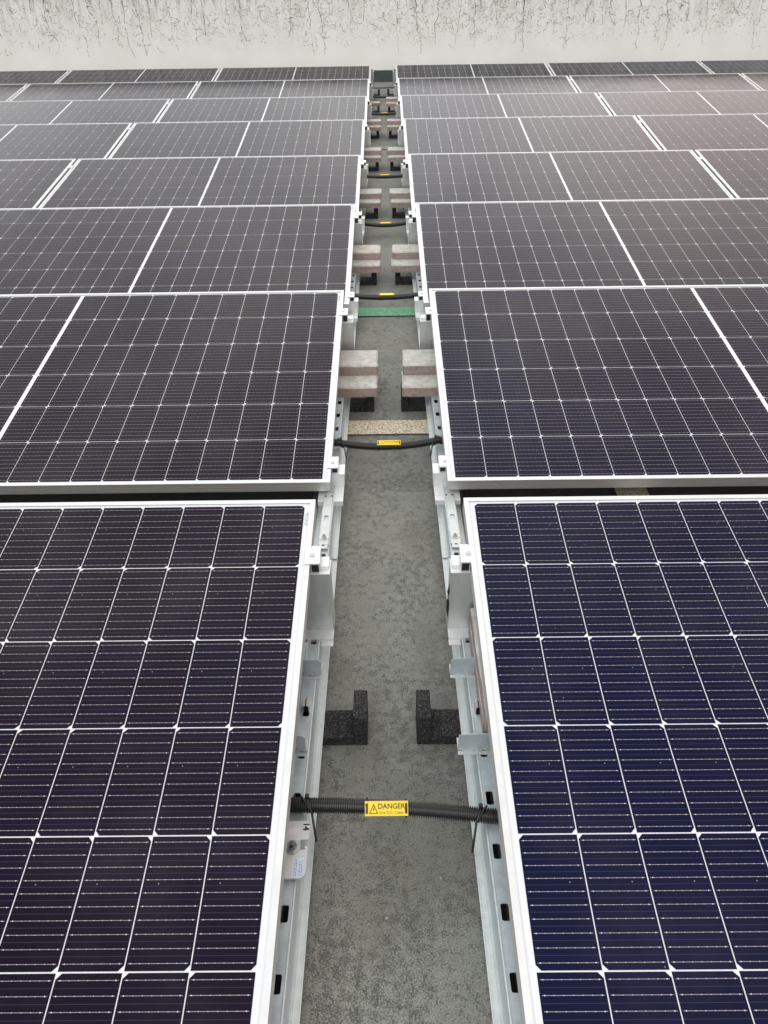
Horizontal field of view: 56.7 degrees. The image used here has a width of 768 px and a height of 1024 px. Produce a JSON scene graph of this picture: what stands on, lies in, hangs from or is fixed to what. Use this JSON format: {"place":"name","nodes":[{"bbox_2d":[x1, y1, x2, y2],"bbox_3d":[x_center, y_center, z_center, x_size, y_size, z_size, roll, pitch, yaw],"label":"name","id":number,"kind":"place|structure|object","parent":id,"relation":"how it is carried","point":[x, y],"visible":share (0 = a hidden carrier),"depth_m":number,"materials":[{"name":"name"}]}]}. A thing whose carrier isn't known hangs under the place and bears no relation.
{"place":"outdoors","nodes":[
{"label":"outdoors","id":0,"kind":"place"},
{"bbox_2d":[274,82,517,1023],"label":"roof deck","id":1,"kind":"structure","parent":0,"point":[390,531],"depth_m":1.44,"materials":[{"name":"concrete"}]},
{"bbox_2d":[0,491,313,502],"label":"damp roofing","id":2,"kind":"object","parent":1,"relation":"on","point":[191,496],"depth_m":2.24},
{"bbox_2d":[0,84,27,100],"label":"solar panel","id":3,"kind":"object","parent":2,"relation":"on","point":[8,92],"visible":0.83,"depth_m":8.62,"materials":[{"name":"glass"}]},
{"bbox_2d":[0,70,69,84],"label":"solar panel","id":4,"kind":"object","parent":2,"relation":"on","point":[32,77],"visible":0.65,"depth_m":9.77,"materials":[{"name":"glass"}]},
{"bbox_2d":[0,159,76,208],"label":"solar panel","id":5,"kind":"object","parent":2,"relation":"on","point":[29,183],"visible":0.73,"depth_m":5.00,"materials":[{"name":"glass"}]},
{"bbox_2d":[0,123,132,159],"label":"solar panel","id":6,"kind":"object","parent":2,"relation":"on","point":[61,141],"visible":0.72,"depth_m":6.15,"materials":[{"name":"glass"}]},
{"bbox_2d":[0,99,170,124],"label":"solar panel","id":7,"kind":"object","parent":2,"relation":"on","point":[133,111],"visible":0.66,"depth_m":7.36,"materials":[{"name":"glass"}]},
{"bbox_2d":[9,81,198,100],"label":"solar panel","id":8,"kind":"object","parent":2,"relation":"on","point":[107,91],"visible":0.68,"depth_m":8.55,"materials":[{"name":"glass"}]},
{"bbox_2d":[57,68,220,82],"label":"solar panel","id":9,"kind":"object","parent":2,"relation":"on","point":[141,75],"visible":0.54,"depth_m":9.75,"materials":[{"name":"glass"}]},
{"bbox_2d":[271,534,338,1023],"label":"mounting rail","id":10,"kind":"object","parent":1,"relation":"on","point":[287,997],"visible":0.55,"depth_m":1.23,"materials":[{"name":"metal"}]},
{"bbox_2d":[284,821,310,878],"bbox_3d":[-0.179,0.569,1.205,0.102,0.025,0.101,-1,35,0],"label":"module plate","id":11,"kind":"object","parent":10,"relation":"on","point":[296,858],"visible":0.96,"depth_m":1.20,"materials":[{"name":"metal"}]},
{"bbox_2d":[295,735,307,756],"bbox_3d":[-0.182,0.439,1.369,0.068,0.051,0.039,-1,35,0],"label":"ballast bracket","id":12,"kind":"object","parent":10,"relation":"on","point":[301,746],"visible":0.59,"depth_m":1.37,"materials":[{"name":"metal"}]},
{"bbox_2d":[302,697,309,712],"bbox_3d":[-0.159,0.395,1.456,0.012,0.021,0.024,-1,35,0],"label":"slot clip","id":13,"kind":"object","parent":10,"relation":"attached to","point":[306,705],"visible":1,"depth_m":1.46,"materials":[{"name":"metal"}]},
{"bbox_2d":[302,659,322,679],"bbox_3d":[-0.175,0.328,1.526,0.082,0.051,0.039,-1,35,0],"label":"ballast bracket","id":14,"kind":"object","parent":10,"relation":"on","point":[312,668],"visible":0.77,"depth_m":1.52,"materials":[{"name":"metal"}]},
{"bbox_2d":[304,546,334,646],"bbox_3d":[-0.154,0.186,1.581,0.078,0.234,0.092,-1,35,0],"label":"post","id":15,"kind":"object","parent":10,"relation":"on","point":[320,625],"visible":0.69,"depth_m":1.58,"materials":[{"name":"metal"}]},
{"bbox_2d":[0,499,316,1023],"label":"solar panel","id":16,"kind":"object","parent":15,"relation":"on","point":[151,659],"visible":1,"depth_m":1.21,"materials":[{"name":"glass"}]},
{"bbox_2d":[290,794,498,852],"bbox_3d":[0.013,0.540,1.247,0.521,0.054,0.072,2,35,4],"label":"cable conduit","id":17,"kind":"object","parent":10,"relation":"attached to","point":[366,806],"visible":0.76,"depth_m":1.25,"materials":[{"name":"black plastic"}]},
{"bbox_2d":[314,346,354,558],"bbox_3d":[-0.163,-0.331,2.556,0.070,0.079,1.552,-1,35,0],"label":"mounting rail","id":18,"kind":"object","parent":1,"relation":"on","point":[342,412],"visible":0.32,"depth_m":2.13,"materials":[{"name":"metal"}]},
{"bbox_2d":[318,457,345,548],"bbox_3d":[-0.155,-0.032,2.022,0.076,0.089,0.375,-1,35,0],"label":"front foot","id":19,"kind":"object","parent":18,"relation":"attached to","point":[338,475],"visible":0.91,"depth_m":2.08},
{"bbox_2d":[339,308,354,350],"bbox_3d":[-0.157,-0.677,2.796,0.078,0.233,0.092,-1,35,0],"label":"post","id":20,"kind":"object","parent":18,"relation":"on","point":[347,341],"visible":0.46,"depth_m":2.77,"materials":[{"name":"metal"}]},
{"bbox_2d":[0,290,343,494],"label":"solar panel","id":21,"kind":"object","parent":20,"relation":"on","point":[177,392],"visible":1,"depth_m":2.39,"materials":[{"name":"glass"}]},
{"bbox_2d":[337,375,377,396],"bbox_3d":[-0.173,-0.482,2.674,0.302,0.042,0.152,-1,35,0],"label":"concrete paver","id":22,"kind":"object","parent":18,"relation":"on","point":[358,386],"visible":0.43,"depth_m":2.62,"materials":[{"name":"concrete"}]},
{"bbox_2d":[339,350,377,375],"bbox_3d":[-0.173,-0.574,2.732,0.303,0.042,0.153,0,35,1],"label":"concrete paver","id":23,"kind":"object","parent":22,"relation":"on","point":[358,362],"visible":0.46,"depth_m":2.68,"materials":[{"name":"concrete"}]},
{"bbox_2d":[334,435,442,458],"bbox_3d":[0.012,-0.211,2.297,0.520,0.047,0.071,-1,35,-1],"label":"cable conduit","id":24,"kind":"object","parent":18,"relation":"attached to","point":[384,445],"visible":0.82,"depth_m":2.30,"materials":[{"name":"black plastic"}]},
{"bbox_2d":[303,690,367,744],"bbox_3d":[-0.166,0.429,1.483,0.264,0.086,0.074,-1,35,0],"label":"rubber pad","id":25,"kind":"object","parent":1,"relation":"on","point":[345,727],"visible":0.48,"depth_m":1.47,"materials":[{"name":"rubber"}]},
{"bbox_2d":[338,397,373,411],"bbox_3d":[-0.169,-0.433,2.699,0.264,0.086,0.074,-1,35,0],"label":"rubber pad","id":26,"kind":"object","parent":1,"relation":"on","point":[362,404],"visible":0.31,"depth_m":2.69,"materials":[{"name":"rubber"}]},
{"bbox_2d":[351,273,360,345],"bbox_3d":[-0.166,-1.193,3.764,0.070,0.079,1.557,-1,35,0],"label":"mounting rail","id":27,"kind":"object","parent":1,"relation":"on","point":[355,284],"visible":0.18,"depth_m":3.73,"materials":[{"name":"metal"}]},
{"bbox_2d":[347,292,358,321],"bbox_3d":[-0.158,-0.896,3.226,0.076,0.097,0.375,-1,35,0],"label":"front foot","id":28,"kind":"object","parent":27,"relation":"attached to","point":[354,306],"visible":0.37,"depth_m":3.32},
{"bbox_2d":[352,214,362,244],"bbox_3d":[-0.160,-1.542,4.000,0.078,0.239,0.092,-1,35,0],"label":"post","id":29,"kind":"object","parent":27,"relation":"on","point":[358,239],"visible":0.46,"depth_m":3.97,"materials":[{"name":"metal"}]},
{"bbox_2d":[0,204,354,310],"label":"solar panel","id":30,"kind":"object","parent":29,"relation":"on","point":[303,247],"visible":0.88,"depth_m":3.69,"materials":[{"name":"glass"}]},
{"bbox_2d":[352,259,380,272],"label":"concrete paver","id":31,"kind":"object","parent":27,"relation":"on","point":[366,266],"visible":0.4,"depth_m":3.82,"materials":[{"name":"concrete"}]},
{"bbox_2d":[353,245,380,259],"bbox_3d":[-0.168,-1.437,3.937,0.303,0.042,0.152,-1,35,0],"label":"concrete paver","id":32,"kind":"object","parent":31,"relation":"on","point":[366,252],"visible":0.42,"depth_m":3.88,"materials":[{"name":"concrete"}]},
{"bbox_2d":[355,292,417,300],"bbox_3d":[0.007,-1.049,3.466,0.516,0.037,0.034,-1,35,0],"label":"cable conduit","id":33,"kind":"object","parent":27,"relation":"on","point":[386,296],"visible":0.72,"depth_m":3.46,"materials":[{"name":"black plastic"}]},
{"bbox_2d":[359,208,365,238],"bbox_3d":[-0.169,-2.070,4.973,0.070,0.099,1.570,-1,35,0],"label":"mounting rail","id":34,"kind":"object","parent":1,"relation":"on","point":[362,210],"visible":0.15,"depth_m":5.04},
{"bbox_2d":[359,162,366,188],"bbox_3d":[-0.163,-2.418,5.202,0.078,0.252,0.092,-1,35,0],"label":"post","id":35,"kind":"object","parent":34,"relation":"on","point":[363,183],"visible":0.49,"depth_m":5.17,"materials":[{"name":"metal"}]},
{"bbox_2d":[38,155,361,213],"bbox_3d":[-1.211,-2.213,4.877,2.094,0.035,1.134,-1,45,0],"label":"solar panel","id":36,"kind":"object","parent":35,"relation":"on","point":[215,181],"visible":0.75,"depth_m":4.93,"materials":[{"name":"glass"}]},
{"bbox_2d":[359,199,380,207],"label":"concrete paver","id":37,"kind":"object","parent":34,"relation":"on","point":[369,203],"visible":0.48,"depth_m":5.03,"materials":[{"name":"concrete"}]},
{"bbox_2d":[360,189,381,198],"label":"concrete paver","id":38,"kind":"object","parent":37,"relation":"on","point":[370,193],"visible":0.49,"depth_m":5.09,"materials":[{"name":"concrete"}]},
{"bbox_2d":[365,221,405,227],"bbox_3d":[0.005,-1.871,4.623,0.516,0.045,0.039,-1,35,0],"label":"cable conduit","id":39,"kind":"object","parent":34,"relation":"attached to","point":[384,224],"visible":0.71,"depth_m":4.61,"materials":[{"name":"black plastic"}]},
{"bbox_2d":[351,273,376,284],"bbox_3d":[-0.172,-1.296,3.904,0.264,0.086,0.074,-1,35,0],"label":"rubber pad","id":40,"kind":"object","parent":1,"relation":"on","point":[372,280],"visible":0.41,"depth_m":3.89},
{"bbox_2d":[365,208,377,218],"bbox_3d":[-0.175,-2.160,5.114,0.264,0.086,0.074,-1,35,0],"label":"rubber pad","id":41,"kind":"object","parent":1,"relation":"on","point":[374,215],"visible":0.36,"depth_m":5.10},
{"bbox_2d":[0,0,767,81],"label":"parapet wall","id":42,"kind":"structure","parent":1,"relation":"on","point":[382,38],"depth_m":10.87,"materials":[{"name":"paint"}]},
{"bbox_2d":[358,307,414,315],"bbox_3d":[0.010,-1.000,3.548,12.000,0.001,0.115,-1,35,0],"label":"painted line","id":43,"kind":"object","parent":1,"relation":"on","point":[397,311],"visible":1,"depth_m":3.55,"materials":[{"name":"green paint"}]},
{"bbox_2d":[335,420,440,433],"bbox_3d":[-2.657,-0.279,2.598,6.660,0.001,0.103,-1,35,0],"label":"painted line","id":44,"kind":"object","parent":1,"relation":"on","point":[390,427],"depth_m":2.58,"materials":[{"name":"beige paint"}]},
{"bbox_2d":[392,208,404,217],"bbox_3d":[0.191,-2.165,5.112,0.264,0.086,0.074,-1,35,0],"label":"rubber pad","id":45,"kind":"object","parent":1,"relation":"on","point":[395,214],"visible":0.38,"depth_m":5.10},
{"bbox_2d":[395,272,420,284],"bbox_3d":[0.194,-1.300,3.902,0.264,0.086,0.074,-1,35,0],"label":"rubber pad","id":46,"kind":"object","parent":1,"relation":"on","point":[403,280],"visible":0.35,"depth_m":3.89,"materials":[{"name":"rubber"}]},
{"bbox_2d":[405,208,410,243],"bbox_3d":[0.185,-2.074,4.971,0.070,0.099,1.570,-1,35,0],"label":"mounting rail","id":47,"kind":"object","parent":1,"relation":"on","point":[407,210],"visible":0.05,"depth_m":5.04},
{"bbox_2d":[390,198,410,207],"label":"concrete paver","id":48,"kind":"object","parent":47,"relation":"on","point":[400,203],"visible":0.5,"depth_m":5.03,"materials":[{"name":"concrete"}]},
{"bbox_2d":[389,188,409,198],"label":"concrete paver","id":49,"kind":"object","parent":48,"relation":"on","point":[399,193],"visible":0.5,"depth_m":5.09,"materials":[{"name":"concrete"}]},
{"bbox_2d":[402,161,409,187],"bbox_3d":[0.174,-2.421,5.200,0.078,0.252,0.092,-1,35,0],"label":"post","id":50,"kind":"object","parent":47,"relation":"on","point":[405,177],"visible":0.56,"depth_m":5.17,"materials":[{"name":"metal"}]},
{"bbox_2d":[407,150,733,212],"bbox_3d":[1.223,-2.240,4.858,2.094,0.035,1.134,-1,45,0],"label":"solar panel","id":51,"kind":"object","parent":50,"relation":"on","point":[561,176],"visible":0.7,"depth_m":4.91,"materials":[{"name":"glass"}]},
{"bbox_2d":[411,272,421,344],"bbox_3d":[0.188,-1.197,3.762,0.070,0.079,1.557,-1,35,0],"label":"mounting rail","id":52,"kind":"object","parent":1,"relation":"on","point":[416,276],"visible":0.13,"depth_m":3.73,"materials":[{"name":"metal"}]},
{"bbox_2d":[391,258,419,272],"bbox_3d":[0.189,-1.349,3.877,0.303,0.042,0.153,0,35,1],"label":"concrete paver","id":53,"kind":"object","parent":52,"relation":"on","point":[405,265],"visible":0.36,"depth_m":3.82,"materials":[{"name":"concrete"}]},
{"bbox_2d":[392,244,418,258],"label":"concrete paver","id":54,"kind":"object","parent":53,"relation":"on","point":[405,251],"visible":0.47,"depth_m":3.88,"materials":[{"name":"concrete"}]},
{"bbox_2d":[409,213,417,243],"bbox_3d":[0.177,-1.546,3.998,0.078,0.239,0.092,-1,35,0],"label":"post","id":55,"kind":"object","parent":52,"relation":"on","point":[413,239],"visible":0.45,"depth_m":3.97,"materials":[{"name":"metal"}]},
{"bbox_2d":[415,198,767,309],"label":"solar panel","id":56,"kind":"object","parent":55,"relation":"on","point":[585,243],"visible":0.94,"depth_m":3.67,"materials":[{"name":"glass"}]},
{"bbox_2d":[414,291,424,320],"bbox_3d":[0.181,-0.899,3.224,0.076,0.097,0.375,-1,35,0],"label":"front foot","id":57,"kind":"object","parent":52,"relation":"attached to","point":[418,304],"visible":0.43,"depth_m":3.32},
{"bbox_2d":[401,383,437,410],"bbox_3d":[0.197,-0.437,2.697,0.264,0.086,0.074,-1,35,0],"label":"rubber pad","id":58,"kind":"object","parent":1,"relation":"on","point":[413,403],"visible":0.38,"depth_m":2.68,"materials":[{"name":"rubber"}]},
{"bbox_2d":[419,345,465,557],"bbox_3d":[0.191,-0.335,2.554,0.070,0.079,1.552,-1,35,0],"label":"mounting rail","id":59,"kind":"object","parent":1,"relation":"on","point":[433,417],"visible":0.34,"depth_m":2.13,"materials":[{"name":"metal"}]},
{"bbox_2d":[401,371,437,396],"bbox_3d":[0.217,-0.486,2.671,0.302,0.042,0.152,-1,35,0],"label":"concrete paver","id":60,"kind":"object","parent":59,"relation":"on","point":[418,385],"visible":0.45,"depth_m":2.62,"materials":[{"name":"concrete"}]},
{"bbox_2d":[402,349,435,374],"bbox_3d":[0.221,-0.578,2.729,0.302,0.042,0.153,0,35,1],"label":"concrete paver","id":61,"kind":"object","parent":60,"relation":"on","point":[418,361],"visible":0.45,"depth_m":2.68,"materials":[{"name":"concrete"}]},
{"bbox_2d":[420,307,433,348],"bbox_3d":[0.180,-0.681,2.794,0.078,0.233,0.092,-1,35,0],"label":"post","id":62,"kind":"object","parent":59,"relation":"on","point":[426,339],"visible":0.43,"depth_m":2.77,"materials":[{"name":"metal"}]},
{"bbox_2d":[429,284,767,489],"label":"solar panel","id":63,"kind":"object","parent":62,"relation":"on","point":[604,386],"visible":1,"depth_m":2.38,"materials":[{"name":"glass"}]},
{"bbox_2d":[432,455,460,547],"bbox_3d":[0.184,-0.035,2.020,0.076,0.089,0.375,-1,35,0],"label":"front foot","id":64,"kind":"object","parent":59,"relation":"attached to","point":[439,474],"visible":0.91,"depth_m":2.08},
{"bbox_2d":[416,690,479,743],"bbox_3d":[0.199,0.425,1.481,0.264,0.086,0.074,-1,35,0],"label":"rubber pad","id":65,"kind":"object","parent":1,"relation":"on","point":[438,726],"visible":0.48,"depth_m":1.47,"materials":[{"name":"rubber"}]},
{"bbox_2d":[441,533,521,1023],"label":"mounting rail","id":66,"kind":"object","parent":1,"relation":"on","point":[500,959],"visible":0.51,"depth_m":1.21,"materials":[{"name":"metal"}]},
{"bbox_2d":[446,544,475,645],"bbox_3d":[0.183,0.182,1.579,0.078,0.234,0.092,-1,35,0],"label":"post","id":67,"kind":"object","parent":66,"relation":"on","point":[460,597],"visible":0.73,"depth_m":1.57,"materials":[{"name":"metal"}]},
{"bbox_2d":[462,494,767,1023],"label":"solar panel","id":68,"kind":"object","parent":67,"relation":"on","point":[623,646],"visible":1,"depth_m":1.21,"materials":[{"name":"glass"}]},
{"bbox_2d":[449,658,475,677],"bbox_3d":[0.195,0.323,1.524,0.106,0.051,0.039,-1,35,0],"label":"ballast bracket","id":69,"kind":"object","parent":66,"relation":"on","point":[461,667],"visible":0.49,"depth_m":1.52,"materials":[{"name":"metal"}]},
{"bbox_2d":[457,733,490,754],"bbox_3d":[0.195,0.434,1.367,0.106,0.051,0.039,-1,35,0],"label":"ballast bracket","id":70,"kind":"object","parent":66,"relation":"on","point":[480,742],"visible":0.59,"depth_m":1.36,"materials":[{"name":"metal"}]},
{"bbox_2d":[469,623,486,732],"bbox_3d":[0.268,0.340,1.504,0.152,0.041,0.293,-1,35,0],"label":"concrete paver","id":71,"kind":"object","parent":66,"relation":"on","point":[476,683],"visible":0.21,"depth_m":1.48,"materials":[{"name":"concrete"}]},
{"bbox_2d":[469,608,487,732],"bbox_3d":[0.268,0.315,1.468,0.153,0.042,0.312,-1,35,0],"label":"concrete paver","id":72,"kind":"object","parent":71,"relation":"on","point":[472,621],"visible":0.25,"depth_m":1.47,"materials":[{"name":"concrete"}]},
{"bbox_2d":[463,486,767,497],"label":"damp roofing","id":73,"kind":"object","parent":1,"relation":"on","point":[652,491],"depth_m":2.23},
{"bbox_2d":[546,61,711,77],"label":"solar panel","id":74,"kind":"object","parent":73,"relation":"on","point":[568,69],"visible":0.56,"depth_m":9.71,"materials":[{"name":"glass"}]},
{"bbox_2d":[614,487,649,495],"bbox_3d":[0.773,-0.153,2.345,0.100,0.002,1.600,-1,35,0],"label":"painted line","id":75,"kind":"object","parent":73,"relation":"on","point":[635,491],"depth_m":2.22,"materials":[{"name":"beige paint"}]},
{"bbox_2d":[569,73,759,93],"bbox_3d":[3.326,-4.971,8.370,2.094,0.035,1.134,-1,45,0],"label":"solar panel","id":76,"kind":"object","parent":73,"relation":"on","point":[659,82],"visible":0.57,"depth_m":8.51,"materials":[{"name":"glass"}]},
{"bbox_2d":[597,90,767,116],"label":"solar panel","id":77,"kind":"object","parent":73,"relation":"on","point":[688,102],"visible":0.64,"depth_m":7.32,"materials":[{"name":"glass"}]},
{"bbox_2d":[636,113,767,151],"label":"solar panel","id":78,"kind":"object","parent":73,"relation":"on","point":[707,132],"visible":0.69,"depth_m":6.12,"materials":[{"name":"glass"}]},
{"bbox_2d":[694,149,767,197],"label":"solar panel","id":79,"kind":"object","parent":73,"relation":"on","point":[740,173],"visible":0.65,"depth_m":4.97,"materials":[{"name":"glass"}]},
{"bbox_2d":[698,59,767,73],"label":"solar panel","id":80,"kind":"object","parent":73,"relation":"on","point":[734,66],"visible":0.58,"depth_m":9.72,"materials":[{"name":"glass"}]},
{"bbox_2d":[741,73,767,89],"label":"solar panel","id":81,"kind":"object","parent":73,"relation":"on","point":[759,81],"visible":0.86,"depth_m":8.56,"materials":[{"name":"glass"}]},
{"bbox_3d":[0.175,-4.774,8.493,0.070,0.134,1.558,-1,35,0],"label":"rail","id":82,"kind":"object","parent":1,"relation":"on","visible":0},
{"bbox_2d":[394,82,397,96],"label":"post","id":83,"kind":"object","parent":82,"relation":"on","point":[395,90],"visible":0.49,"depth_m":8.69,"materials":[{"name":"metal"}]},
{"bbox_2d":[397,76,577,99],"bbox_3d":[1.212,-4.947,8.382,2.094,0.035,1.134,-1,45,0],"label":"solar panel","id":84,"kind":"object","parent":83,"relation":"on","point":[484,85],"visible":0.62,"depth_m":8.52,"materials":[{"name":"glass"}]},
{"bbox_3d":[0.182,-2.965,6.155,0.070,0.128,1.532,-1,35,0],"label":"rail","id":85,"kind":"object","parent":1,"relation":"on","visible":0},
{"bbox_2d":[367,174,402,178],"bbox_3d":[0.002,-2.705,5.736,0.516,0.037,0.034,-1,35,0],"label":"cable conduit","id":86,"kind":"object","parent":85,"relation":"attached to","point":[383,176],"visible":0.67,"depth_m":5.72,"materials":[{"name":"black plastic"}]},
{"bbox_2d":[388,155,404,161],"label":"concrete paver","id":87,"kind":"object","parent":85,"relation":"on","point":[396,158],"visible":0.47,"depth_m":6.22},
{"bbox_2d":[387,147,404,154],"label":"concrete paver","id":88,"kind":"object","parent":87,"relation":"on","point":[395,150],"visible":0.48,"depth_m":6.28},
{"bbox_2d":[399,124,403,146],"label":"post","id":89,"kind":"object","parent":85,"relation":"on","point":[401,138],"visible":0.46,"depth_m":6.37,"materials":[{"name":"metal"}]},
{"bbox_2d":[403,115,661,160],"bbox_3d":[1.219,-3.157,6.047,2.094,0.035,1.134,-1,45,0],"label":"solar panel","id":90,"kind":"object","parent":89,"relation":"on","point":[526,134],"visible":0.69,"depth_m":6.10,"materials":[{"name":"glass"}]},
{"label":"rail","id":91,"kind":"object","parent":1,"relation":"on","visible":0},
{"bbox_2d":[396,99,400,118],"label":"post","id":92,"kind":"object","parent":91,"relation":"on","point":[398,114],"visible":0.45,"depth_m":7.52,"materials":[{"name":"metal"}]},
{"bbox_2d":[400,92,612,123],"bbox_3d":[1.216,-4.048,7.208,2.094,0.035,1.134,-1,45,0],"label":"solar panel","id":93,"kind":"object","parent":92,"relation":"on","point":[502,105],"visible":0.62,"depth_m":7.31,"materials":[{"name":"glass"}]},
{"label":"rail","id":94,"kind":"object","parent":1,"relation":"on","visible":0},
{"bbox_2d":[393,68,395,88],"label":"post","id":95,"kind":"object","parent":94,"relation":"on","point":[394,76],"visible":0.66,"depth_m":9.89,"materials":[{"name":"metal"}]},
{"bbox_2d":[395,63,552,81],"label":"solar panel","id":96,"kind":"object","parent":95,"relation":"on","point":[471,70],"visible":0.58,"depth_m":9.72,"materials":[{"name":"glass"}]},
{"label":"rail","id":97,"kind":"object","parent":1,"relation":"on","visible":0},
{"bbox_2d":[370,68,373,86],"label":"post","id":98,"kind":"object","parent":97,"relation":"on","point":[372,77],"visible":0.64,"depth_m":9.89,"materials":[{"name":"metal"}]},
{"bbox_2d":[214,66,370,81],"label":"solar panel","id":99,"kind":"object","parent":98,"relation":"on","point":[291,73],"visible":0.51,"depth_m":9.74,"materials":[{"name":"glass"}]},
{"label":"rail","id":100,"kind":"object","parent":1,"relation":"on","visible":0},
{"bbox_2d":[364,124,369,147],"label":"post","id":101,"kind":"object","parent":100,"relation":"on","point":[367,139],"visible":0.58,"depth_m":6.37,"materials":[{"name":"metal"}]},
{"bbox_2d":[109,120,364,161],"bbox_3d":[-1.215,-3.130,6.066,2.094,0.035,1.134,-1,45,0],"label":"solar panel","id":102,"kind":"object","parent":101,"relation":"on","point":[241,138],"visible":0.74,"depth_m":6.12,"materials":[{"name":"glass"}]},
{"bbox_2d":[364,155,380,161],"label":"concrete paver","id":103,"kind":"object","parent":100,"relation":"on","point":[372,158],"visible":0.56,"depth_m":6.22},
{"bbox_2d":[364,147,380,154],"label":"concrete paver","id":104,"kind":"object","parent":103,"relation":"on","point":[372,151],"visible":0.45,"depth_m":6.28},
{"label":"rail","id":105,"kind":"object","parent":1,"relation":"on","visible":0},
{"bbox_2d":[366,100,371,118],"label":"post","id":106,"kind":"object","parent":105,"relation":"on","point":[369,112],"visible":0.45,"depth_m":7.53,"materials":[{"name":"metal"}]},
{"bbox_2d":[157,96,367,124],"bbox_3d":[-1.218,-4.021,7.227,2.094,0.035,1.134,-1,45,0],"label":"solar panel","id":107,"kind":"object","parent":106,"relation":"on","point":[268,109],"visible":0.66,"depth_m":7.33,"materials":[{"name":"glass"}]},
{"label":"rail","id":108,"kind":"object","parent":1,"relation":"on","visible":0},
{"bbox_2d":[369,82,372,100],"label":"post","id":109,"kind":"object","parent":108,"relation":"on","point":[371,93],"visible":0.49,"depth_m":8.71,"materials":[{"name":"metal"}]},
{"bbox_2d":[189,79,369,99],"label":"solar panel","id":110,"kind":"object","parent":109,"relation":"on","point":[283,88],"visible":0.55,"depth_m":8.54,"materials":[{"name":"glass"}]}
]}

